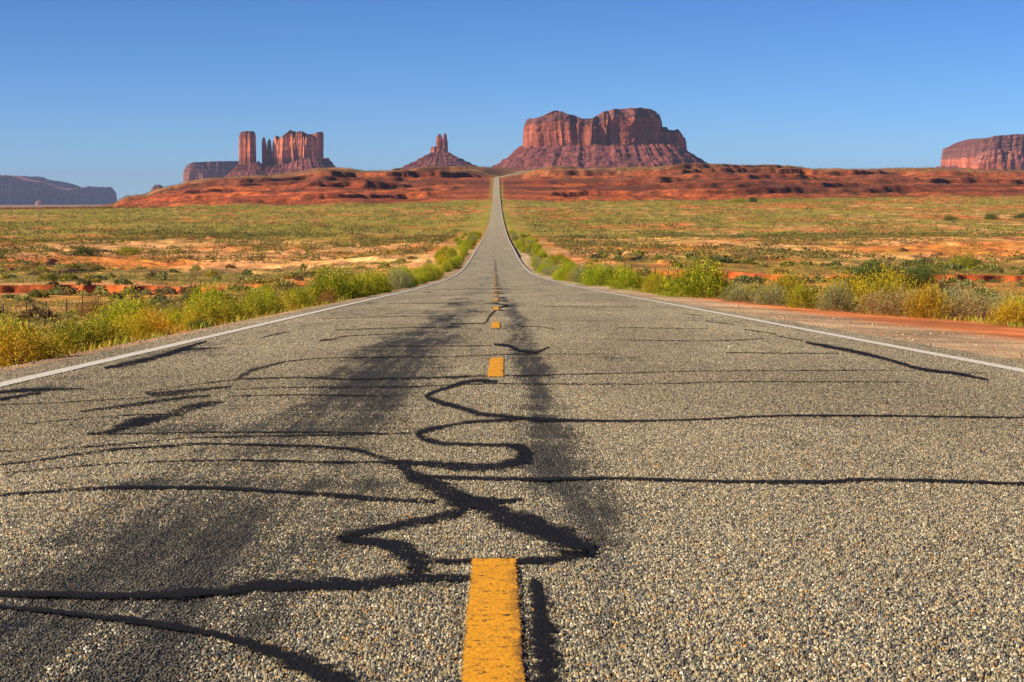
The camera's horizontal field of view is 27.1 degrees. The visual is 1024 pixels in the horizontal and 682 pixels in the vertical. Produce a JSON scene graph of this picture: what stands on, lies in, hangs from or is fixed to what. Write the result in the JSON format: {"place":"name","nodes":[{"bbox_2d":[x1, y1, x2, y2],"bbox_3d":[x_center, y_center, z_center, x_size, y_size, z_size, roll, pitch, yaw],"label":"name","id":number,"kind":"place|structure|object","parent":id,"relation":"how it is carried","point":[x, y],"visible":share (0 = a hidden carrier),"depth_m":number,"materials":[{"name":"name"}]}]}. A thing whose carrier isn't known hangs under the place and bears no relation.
{"place":"outdoors","nodes":[
{"label":"outdoors","id":0,"kind":"place"},
{"bbox_2d":[0,294,377,372],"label":"gravel","id":1,"kind":"structure","parent":0,"point":[143,340],"depth_m":25.13,"materials":[{"name":"gravel"}]},
{"bbox_2d":[0,166,1023,681],"bbox_3d":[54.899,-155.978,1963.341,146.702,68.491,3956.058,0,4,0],"label":"road","id":2,"kind":"structure","parent":0,"point":[494,458],"depth_m":6.68,"materials":[{"name":"asphalt"}]},
{"bbox_2d":[0,163,1023,372],"bbox_3d":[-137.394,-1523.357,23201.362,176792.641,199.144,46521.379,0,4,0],"label":"desert ground","id":3,"kind":"structure","parent":0,"point":[479,221],"depth_m":1060.79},
{"bbox_2d":[0,247,17,258],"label":"greasewood bush","id":4,"kind":"object","parent":3,"relation":"on","point":[3,254],"visible":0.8,"depth_m":384.21,"materials":[{"name":"green plant"}]},
{"bbox_2d":[6,293,35,302],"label":"plain shrub","id":5,"kind":"object","parent":3,"relation":"on","point":[19,298],"visible":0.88,"depth_m":188.74,"materials":[{"name":"green plant"}]},
{"bbox_2d":[0,310,53,356],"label":"rabbitbrush","id":6,"kind":"object","parent":3,"relation":"on","point":[5,323],"visible":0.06,"depth_m":27.97,"materials":[{"name":"yellow plant"}]},
{"bbox_2d":[0,314,60,366],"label":"rabbitbrush","id":7,"kind":"object","parent":3,"relation":"on","point":[23,324],"visible":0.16,"depth_m":23.46,"materials":[{"name":"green plant"}]},
{"bbox_2d":[25,288,43,297],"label":"plain shrub","id":8,"kind":"object","parent":3,"relation":"on","point":[35,291],"visible":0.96,"depth_m":210.42,"materials":[{"name":"green plant"}]},
{"bbox_2d":[0,315,75,366],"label":"rabbitbrush","id":9,"kind":"object","parent":3,"relation":"on","point":[17,352],"visible":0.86,"depth_m":20.75,"materials":[{"name":"yellow plant"}]},
{"bbox_2d":[17,304,58,323],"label":"plain shrub","id":10,"kind":"object","parent":3,"relation":"on","point":[38,312],"visible":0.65,"depth_m":106.85,"materials":[{"name":"green plant"}]},
{"bbox_2d":[45,272,59,280],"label":"plain shrub","id":11,"kind":"object","parent":3,"relation":"on","point":[52,276],"visible":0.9,"depth_m":262.80,"materials":[{"name":"green plant"}]},
{"bbox_2d":[0,175,116,204],"bbox_3d":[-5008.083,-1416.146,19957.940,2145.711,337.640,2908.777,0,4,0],"label":"mesa","id":12,"kind":"structure","parent":3,"relation":"on","point":[21,190],"depth_m":19909.57,"materials":[{"name":"purple stone"}]},
{"bbox_2d":[56,272,79,281],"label":"plain shrub","id":13,"kind":"object","parent":3,"relation":"on","point":[69,276],"visible":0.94,"depth_m":261.19,"materials":[{"name":"green plant"}]},
{"bbox_2d":[58,286,82,295],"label":"plain shrub","id":14,"kind":"object","parent":3,"relation":"on","point":[70,292],"visible":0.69,"depth_m":234.29,"materials":[{"name":"green plant"}]},
{"bbox_2d":[40,313,121,355],"bbox_3d":[-5.624,-0.082,27.619,1.122,0.577,1.102,0,4,1],"label":"rabbitbrush","id":15,"kind":"object","parent":3,"relation":"on","point":[84,338],"visible":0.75,"depth_m":27.54,"materials":[{"name":"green plant"}]},
{"bbox_2d":[69,242,99,255],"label":"greasewood bush","id":16,"kind":"object","parent":3,"relation":"on","point":[92,251],"visible":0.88,"depth_m":408.68,"materials":[{"name":"green plant"}]},
{"bbox_2d":[75,278,93,285],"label":"plain shrub","id":17,"kind":"object","parent":3,"relation":"on","point":[83,281],"visible":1,"depth_m":242.51,"materials":[{"name":"green plant"}]},
{"bbox_2d":[76,292,120,315],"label":"dry bush","id":18,"kind":"object","parent":3,"relation":"on","point":[91,307],"visible":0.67,"depth_m":127.86,"materials":[{"name":"brown plant"}]},
{"bbox_2d":[67,310,133,346],"bbox_3d":[-5.931,-0.143,30.562,1.044,0.604,1.062,-1,4,-9],"label":"rabbitbrush","id":19,"kind":"object","parent":3,"relation":"on","point":[118,329],"visible":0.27,"depth_m":30.47,"materials":[{"name":"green plant"}]},
{"bbox_2d":[90,284,110,296],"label":"plain shrub","id":20,"kind":"object","parent":3,"relation":"on","point":[103,291],"visible":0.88,"depth_m":211.77,"materials":[{"name":"green plant"}]},
{"bbox_2d":[113,278,131,284],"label":"plain shrub","id":21,"kind":"object","parent":3,"relation":"on","point":[122,281],"visible":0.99,"depth_m":244.66,"materials":[{"name":"green plant"}]},
{"bbox_2d":[81,286,164,335],"bbox_3d":[-7.394,-0.558,41.015,1.894,1.102,1.809,2,5,32],"label":"rabbitbrush","id":22,"kind":"object","parent":3,"relation":"on","point":[113,311],"visible":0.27,"depth_m":40.97,"materials":[{"name":"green plant"}]},
{"bbox_2d":[2,274,247,318],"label":"post fence","id":23,"kind":"object","parent":3,"relation":"on","point":[113,296],"visible":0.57,"depth_m":167.03,"materials":[{"name":"brown"}]},
{"bbox_2d":[119,285,136,294],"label":"plain shrub","id":24,"kind":"object","parent":3,"relation":"on","point":[131,291],"visible":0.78,"depth_m":219.29,"materials":[{"name":"green plant"}]},
{"bbox_2d":[113,244,145,255],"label":"rabbitbrush","id":25,"kind":"object","parent":3,"relation":"on","point":[128,249],"visible":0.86,"depth_m":418.74,"materials":[{"name":"green plant"}]},
{"bbox_2d":[109,306,165,339],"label":"rabbitbrush","id":26,"kind":"object","parent":3,"relation":"on","point":[134,328],"visible":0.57,"depth_m":32.98,"materials":[{"name":"yellow plant"}]},
{"bbox_2d":[122,301,181,334],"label":"rabbitbrush","id":27,"kind":"object","parent":3,"relation":"on","point":[158,323],"visible":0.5,"depth_m":35.95,"materials":[{"name":"yellow plant"}]},
{"bbox_2d":[144,271,159,278],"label":"plain shrub","id":28,"kind":"object","parent":3,"relation":"on","point":[151,274],"visible":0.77,"depth_m":268.08,"materials":[{"name":"green plant"}]},
{"bbox_2d":[151,296,172,304],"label":"plain shrub","id":29,"kind":"object","parent":3,"relation":"on","point":[161,301],"visible":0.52,"depth_m":166.50,"materials":[{"name":"green plant"}]},
{"bbox_2d":[152,286,177,294],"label":"plain shrub","id":30,"kind":"object","parent":3,"relation":"on","point":[167,287],"visible":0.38,"depth_m":236.28,"materials":[{"name":"green plant"}]},
{"bbox_2d":[159,304,179,317],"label":"rabbitbrush","id":31,"kind":"object","parent":3,"relation":"on","point":[164,313],"visible":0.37,"depth_m":85.41,"materials":[{"name":"yellow plant"}]},
{"bbox_2d":[163,308,186,327],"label":"rabbitbrush","id":32,"kind":"object","parent":3,"relation":"on","point":[175,317],"visible":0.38,"depth_m":53.63,"materials":[{"name":"yellow plant"}]},
{"bbox_2d":[180,284,198,294],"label":"plain shrub","id":33,"kind":"object","parent":3,"relation":"on","point":[186,290],"visible":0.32,"depth_m":207.84,"materials":[{"name":"green plant"}]},
{"bbox_2d":[1,289,396,366],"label":"dry grass","id":34,"kind":"structure","parent":3,"relation":"on","point":[125,339],"depth_m":32.80,"materials":[{"name":"yellow plant"}]},
{"bbox_2d":[186,315,213,330],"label":"greasewood bush","id":35,"kind":"object","parent":3,"relation":"on","point":[206,324],"visible":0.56,"depth_m":36.51,"materials":[{"name":"green plant"}]},
{"bbox_2d":[177,292,237,330],"bbox_3d":[-5.593,-0.562,39.008,1.121,0.742,1.102,1,4,8],"label":"rabbitbrush","id":36,"kind":"object","parent":3,"relation":"on","point":[210,313],"visible":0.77,"depth_m":38.92,"materials":[{"name":"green plant"}]},
{"bbox_2d":[178,272,242,324],"bbox_3d":[-6.885,-0.954,48.573,1.619,1.261,1.624,-2,4,-27],"label":"rabbitbrush","id":37,"kind":"object","parent":3,"relation":"on","point":[208,294],"visible":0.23,"depth_m":48.43,"materials":[{"name":"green plant"}]},
{"bbox_2d":[183,161,238,182],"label":"distant mesa","id":38,"kind":"structure","parent":3,"relation":"on","point":[202,170],"depth_m":12227.26,"materials":[{"name":"red stone"}]},
{"bbox_2d":[203,269,218,276],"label":"plain shrub","id":39,"kind":"object","parent":3,"relation":"on","point":[210,272],"visible":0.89,"depth_m":278.13,"materials":[{"name":"green plant"}]},
{"bbox_2d":[204,294,256,322],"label":"rabbitbrush","id":40,"kind":"object","parent":3,"relation":"on","point":[238,308],"visible":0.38,"depth_m":42.94,"materials":[{"name":"green plant"}]},
{"bbox_2d":[233,284,250,291],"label":"plain shrub","id":41,"kind":"object","parent":3,"relation":"on","point":[241,286],"visible":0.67,"depth_m":207.90,"materials":[{"name":"green plant"}]},
{"bbox_2d":[224,131,266,177],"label":"sandstone tower","id":42,"kind":"structure","parent":3,"relation":"on","point":[248,165],"depth_m":7935.18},
{"bbox_2d":[240,274,266,283],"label":"plain shrub","id":43,"kind":"object","parent":3,"relation":"on","point":[251,279],"visible":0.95,"depth_m":244.72,"materials":[{"name":"green plant"}]},
{"bbox_2d":[232,289,282,315],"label":"rabbitbrush","id":44,"kind":"object","parent":3,"relation":"on","point":[259,307],"visible":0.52,"depth_m":47.92,"materials":[{"name":"green plant"}]},
{"bbox_2d":[240,278,290,313],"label":"rabbitbrush","id":45,"kind":"object","parent":3,"relation":"on","point":[264,289],"visible":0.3,"depth_m":53.92,"materials":[{"name":"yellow plant"}]},
{"bbox_2d":[271,278,289,288],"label":"plain shrub","id":46,"kind":"object","parent":3,"relation":"on","point":[279,284],"visible":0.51,"depth_m":217.10,"materials":[{"name":"green plant"}]},
{"bbox_2d":[262,130,335,175],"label":"castle butte","id":47,"kind":"object","parent":3,"relation":"on","point":[289,151],"visible":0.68,"depth_m":7960.82,"materials":[{"name":"red stone"}]},
{"bbox_2d":[279,283,319,308],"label":"rabbitbrush","id":48,"kind":"object","parent":3,"relation":"on","point":[295,301],"visible":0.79,"depth_m":56.90,"materials":[{"name":"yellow plant"}]},
{"bbox_2d":[316,287,337,302],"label":"dry bush","id":49,"kind":"object","parent":3,"relation":"on","point":[326,296],"visible":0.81,"depth_m":61.99,"materials":[{"name":"brown plant"}]},
{"bbox_2d":[298,255,372,303],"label":"rabbitbrush","id":50,"kind":"object","parent":3,"relation":"on","point":[347,293],"visible":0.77,"depth_m":69.72,"materials":[{"name":"green plant"}]},
{"bbox_2d":[343,273,381,296],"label":"rabbitbrush","id":51,"kind":"object","parent":3,"relation":"on","point":[372,290],"visible":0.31,"depth_m":75.93,"materials":[{"name":"green plant"}]},
{"bbox_2d":[355,267,396,294],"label":"rabbitbrush","id":52,"kind":"object","parent":3,"relation":"on","point":[379,280],"visible":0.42,"depth_m":83.90,"materials":[{"name":"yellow plant"}]},
{"bbox_2d":[384,262,413,289],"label":"sagebrush","id":53,"kind":"object","parent":3,"relation":"on","point":[399,281],"visible":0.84,"depth_m":102.90,"materials":[{"name":"green plant"}]},
{"bbox_2d":[386,263,418,288],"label":"rabbitbrush","id":54,"kind":"object","parent":3,"relation":"on","point":[404,268],"visible":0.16,"depth_m":107.64,"materials":[{"name":"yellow plant"}]},
{"bbox_2d":[414,272,427,283],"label":"rabbitbrush","id":55,"kind":"object","parent":3,"relation":"on","point":[421,277],"visible":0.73,"depth_m":127.08,"materials":[{"name":"green plant"}]},
{"bbox_2d":[420,271,435,281],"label":"rabbitbrush","id":56,"kind":"object","parent":3,"relation":"on","point":[430,277],"visible":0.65,"depth_m":143.02,"materials":[{"name":"green plant"}]},
{"bbox_2d":[415,264,441,279],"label":"rabbitbrush","id":57,"kind":"object","parent":3,"relation":"on","point":[437,274],"visible":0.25,"depth_m":153.37,"materials":[{"name":"green plant"}]},
{"bbox_2d":[394,133,476,169],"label":"sandstone spires","id":58,"kind":"object","parent":3,"relation":"on","point":[439,155],"visible":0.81,"depth_m":8102.15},
{"bbox_2d":[440,263,451,272],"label":"rabbitbrush","id":59,"kind":"object","parent":3,"relation":"on","point":[445,269],"visible":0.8,"depth_m":212.89,"materials":[{"name":"green plant"}]},
{"bbox_2d":[445,257,461,268],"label":"rabbitbrush","id":60,"kind":"object","parent":3,"relation":"on","point":[452,263],"visible":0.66,"depth_m":227.35,"materials":[{"name":"green plant"}]},
{"bbox_2d":[0,229,1023,269],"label":"desert scrub","id":61,"kind":"object","parent":3,"relation":"on","point":[832,236],"visible":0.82,"depth_m":459.45,"materials":[{"name":"green plant"}]},
{"bbox_2d":[0,195,1023,238],"bbox_3d":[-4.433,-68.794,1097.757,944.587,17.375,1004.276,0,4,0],"label":"scrub","id":62,"kind":"object","parent":3,"relation":"on","point":[2,225],"visible":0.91,"depth_m":1016.02,"materials":[{"name":"green plant"}]},
{"bbox_2d":[0,252,1023,336],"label":"ground cover","id":63,"kind":"object","parent":3,"relation":"on","point":[61,317],"visible":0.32,"depth_m":255.70,"materials":[{"name":"green plant"}]},
{"bbox_2d":[1,163,1023,208],"bbox_3d":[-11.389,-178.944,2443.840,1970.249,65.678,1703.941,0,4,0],"label":"slope scrub","id":64,"kind":"object","parent":3,"relation":"on","point":[198,186],"visible":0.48,"depth_m":2133.32,"materials":[{"name":"green plant"}]},
{"bbox_2d":[535,261,550,272],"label":"rabbitbrush","id":65,"kind":"object","parent":3,"relation":"on","point":[545,265],"visible":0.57,"depth_m":199.56,"materials":[{"name":"green plant"}]},
{"bbox_2d":[545,262,561,275],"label":"sagebrush","id":66,"kind":"object","parent":3,"relation":"on","point":[552,269],"visible":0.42,"depth_m":178.57,"materials":[{"name":"green plant"}]},
{"bbox_2d":[554,258,580,280],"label":"rabbitbrush","id":67,"kind":"object","parent":3,"relation":"on","point":[562,272],"visible":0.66,"depth_m":145.30,"materials":[{"name":"green plant"}]},
{"bbox_2d":[567,263,587,282],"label":"sagebrush","id":68,"kind":"object","parent":3,"relation":"on","point":[576,274],"visible":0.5,"depth_m":132.27,"materials":[{"name":"green plant"}]},
{"bbox_2d":[575,259,623,285],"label":"rabbitbrush","id":69,"kind":"object","parent":3,"relation":"on","point":[598,275],"visible":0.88,"depth_m":113.79,"materials":[{"name":"green plant"}]},
{"bbox_2d":[492,107,707,169],"bbox_3d":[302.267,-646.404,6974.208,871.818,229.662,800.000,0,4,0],"label":"sandstone butte","id":70,"kind":"object","parent":3,"relation":"on","point":[634,137],"visible":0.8,"depth_m":6831.65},
{"bbox_2d":[607,265,643,289],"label":"rabbitbrush","id":71,"kind":"object","parent":3,"relation":"on","point":[627,278],"visible":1,"depth_m":96.89,"materials":[{"name":"green plant"}]},
{"bbox_2d":[573,242,727,282],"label":"post fence","id":72,"kind":"object","parent":3,"relation":"on","point":[631,264],"visible":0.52,"depth_m":224.05,"materials":[{"name":"brown"}]},
{"bbox_2d":[641,271,666,292],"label":"rabbitbrush","id":73,"kind":"object","parent":3,"relation":"on","point":[650,283],"visible":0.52,"depth_m":83.98,"materials":[{"name":"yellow plant"}]},
{"bbox_2d":[653,275,675,294],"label":"rabbitbrush","id":74,"kind":"object","parent":3,"relation":"on","point":[662,288],"visible":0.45,"depth_m":78.04,"materials":[{"name":"yellow plant"}]},
{"bbox_2d":[656,250,737,298],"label":"rabbitbrush","id":75,"kind":"object","parent":3,"relation":"on","point":[690,285],"visible":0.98,"depth_m":71.23,"materials":[{"name":"green plant"}]},
{"bbox_2d":[714,255,734,262],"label":"plain shrub","id":76,"kind":"object","parent":3,"relation":"on","point":[724,258],"visible":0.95,"depth_m":292.96,"materials":[{"name":"green plant"}]},
{"bbox_2d":[718,280,762,302],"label":"sagebrush","id":77,"kind":"object","parent":3,"relation":"on","point":[730,296],"visible":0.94,"depth_m":60.95,"materials":[{"name":"green plant"}]},
{"bbox_2d":[750,276,765,283],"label":"plain shrub","id":78,"kind":"object","parent":3,"relation":"on","point":[755,279],"visible":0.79,"depth_m":205.79,"materials":[{"name":"green plant"}]},
{"bbox_2d":[747,279,791,305],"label":"sagebrush","id":79,"kind":"object","parent":3,"relation":"on","point":[768,297],"visible":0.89,"depth_m":56.00,"materials":[{"name":"green plant"}]},
{"bbox_2d":[753,267,812,303],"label":"rabbitbrush","id":80,"kind":"object","parent":3,"relation":"on","point":[787,283],"visible":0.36,"depth_m":63.96,"materials":[{"name":"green plant"}]},
{"bbox_2d":[781,279,822,308],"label":"rabbitbrush","id":81,"kind":"object","parent":3,"relation":"on","point":[796,300],"visible":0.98,"depth_m":51.48,"materials":[{"name":"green plant"}]},
{"bbox_2d":[798,274,815,282],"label":"plain shrub","id":82,"kind":"object","parent":3,"relation":"on","point":[806,278],"visible":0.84,"depth_m":214.18,"materials":[{"name":"green plant"}]},
{"bbox_2d":[811,273,829,282],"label":"plain shrub","id":83,"kind":"object","parent":3,"relation":"on","point":[817,277],"visible":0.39,"depth_m":230.31,"materials":[{"name":"green plant"}]},
{"bbox_2d":[810,274,861,312],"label":"sagebrush","id":84,"kind":"object","parent":3,"relation":"on","point":[837,303],"visible":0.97,"depth_m":48.46,"materials":[{"name":"green plant"}]},
{"bbox_2d":[815,270,870,307],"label":"rabbitbrush","id":85,"kind":"object","parent":3,"relation":"on","point":[842,279],"visible":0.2,"depth_m":57.97,"materials":[{"name":"yellow plant"}]},
{"bbox_2d":[841,265,862,273],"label":"plain shrub","id":86,"kind":"object","parent":3,"relation":"on","point":[848,269],"visible":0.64,"depth_m":250.17,"materials":[{"name":"green plant"}]},
{"bbox_2d":[837,253,921,289],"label":"greasewood bush","id":87,"kind":"object","parent":3,"relation":"on","point":[864,269],"visible":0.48,"depth_m":191.64,"materials":[{"name":"green plant"}]},
{"bbox_2d":[844,260,919,314],"bbox_3d":[8.618,-1.215,49.048,1.866,1.315,1.701,-1,4,-19],"label":"rabbitbrush","id":88,"kind":"object","parent":3,"relation":"on","point":[891,280],"visible":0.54,"depth_m":48.94,"materials":[{"name":"yellow plant"}]},
{"bbox_2d":[853,279,926,317],"bbox_3d":[8.145,-0.906,45.352,1.761,0.859,1.639,2,4,28],"label":"dry bush","id":89,"kind":"object","parent":3,"relation":"on","point":[888,309],"visible":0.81,"depth_m":45.16,"materials":[{"name":"beige plant"}]},
{"bbox_2d":[898,257,955,288],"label":"greasewood bush","id":90,"kind":"object","parent":3,"relation":"on","point":[922,276],"visible":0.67,"depth_m":193.67,"materials":[{"name":"green plant"}]},
{"bbox_2d":[902,275,953,318],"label":"rabbitbrush","id":91,"kind":"object","parent":3,"relation":"on","point":[930,301],"visible":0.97,"depth_m":44.48,"materials":[{"name":"yellow plant"}]},
{"bbox_2d":[942,263,963,270],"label":"plain shrub","id":92,"kind":"object","parent":3,"relation":"on","point":[957,265],"visible":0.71,"depth_m":276.15,"materials":[{"name":"green plant"}]},
{"bbox_2d":[925,274,990,319],"bbox_3d":[10.834,-1.082,52.107,1.961,1.150,2.089,1,4,8],"label":"sagebrush","id":93,"kind":"object","parent":3,"relation":"on","point":[956,291],"visible":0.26,"depth_m":52.02,"materials":[{"name":"green plant"}]},
{"bbox_2d":[943,251,983,268],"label":"rabbitbrush","id":94,"kind":"object","parent":3,"relation":"on","point":[963,261],"visible":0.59,"depth_m":287.96,"materials":[{"name":"green plant"}]},
{"bbox_2d":[937,289,999,320],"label":"dry bush","id":95,"kind":"object","parent":3,"relation":"on","point":[972,305],"visible":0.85,"depth_m":44.29,"materials":[{"name":"beige plant"}]},
{"bbox_2d":[936,134,1023,169],"bbox_3d":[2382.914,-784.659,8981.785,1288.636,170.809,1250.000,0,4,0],"label":"stepped mesa","id":96,"kind":"structure","parent":3,"relation":"on","point":[1002,152],"depth_m":8668.89,"materials":[{"name":"red stone"}]},
{"bbox_2d":[984,212,999,219],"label":"greasewood bush","id":97,"kind":"object","parent":3,"relation":"on","point":[990,216],"visible":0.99,"depth_m":958.31,"materials":[{"name":"green plant"}]},
{"bbox_2d":[986,264,1003,272],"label":"plain shrub","id":98,"kind":"object","parent":3,"relation":"on","point":[997,268],"visible":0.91,"depth_m":266.06,"materials":[{"name":"green plant"}]},
{"bbox_2d":[978,289,1017,316],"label":"sagebrush","id":99,"kind":"object","parent":3,"relation":"on","point":[997,301],"visible":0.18,"depth_m":55.06,"materials":[{"name":"green plant"}]},
{"bbox_2d":[985,294,1023,326],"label":"rabbitbrush","id":100,"kind":"object","parent":3,"relation":"on","point":[1014,314],"visible":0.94,"depth_m":38.53,"materials":[{"name":"yellow plant"}]},
{"bbox_2d":[996,290,1023,318],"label":"rabbitbrush","id":101,"kind":"object","parent":3,"relation":"on","point":[1021,300],"visible":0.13,"depth_m":50.09,"materials":[{"name":"yellow plant"}]},
{"bbox_2d":[0,0,1023,200],"label":"sky","id":102,"kind":"structure","parent":0,"point":[123,96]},
{"bbox_2d":[604,276,1023,326],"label":"dry grass","id":103,"kind":"structure","parent":0,"point":[980,320],"depth_m":42.51,"materials":[{"name":"beige plant"}]},
{"bbox_2d":[631,293,1022,359],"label":"gravel","id":104,"kind":"structure","parent":0,"point":[1010,357],"depth_m":29.98,"materials":[{"name":"gravel"}]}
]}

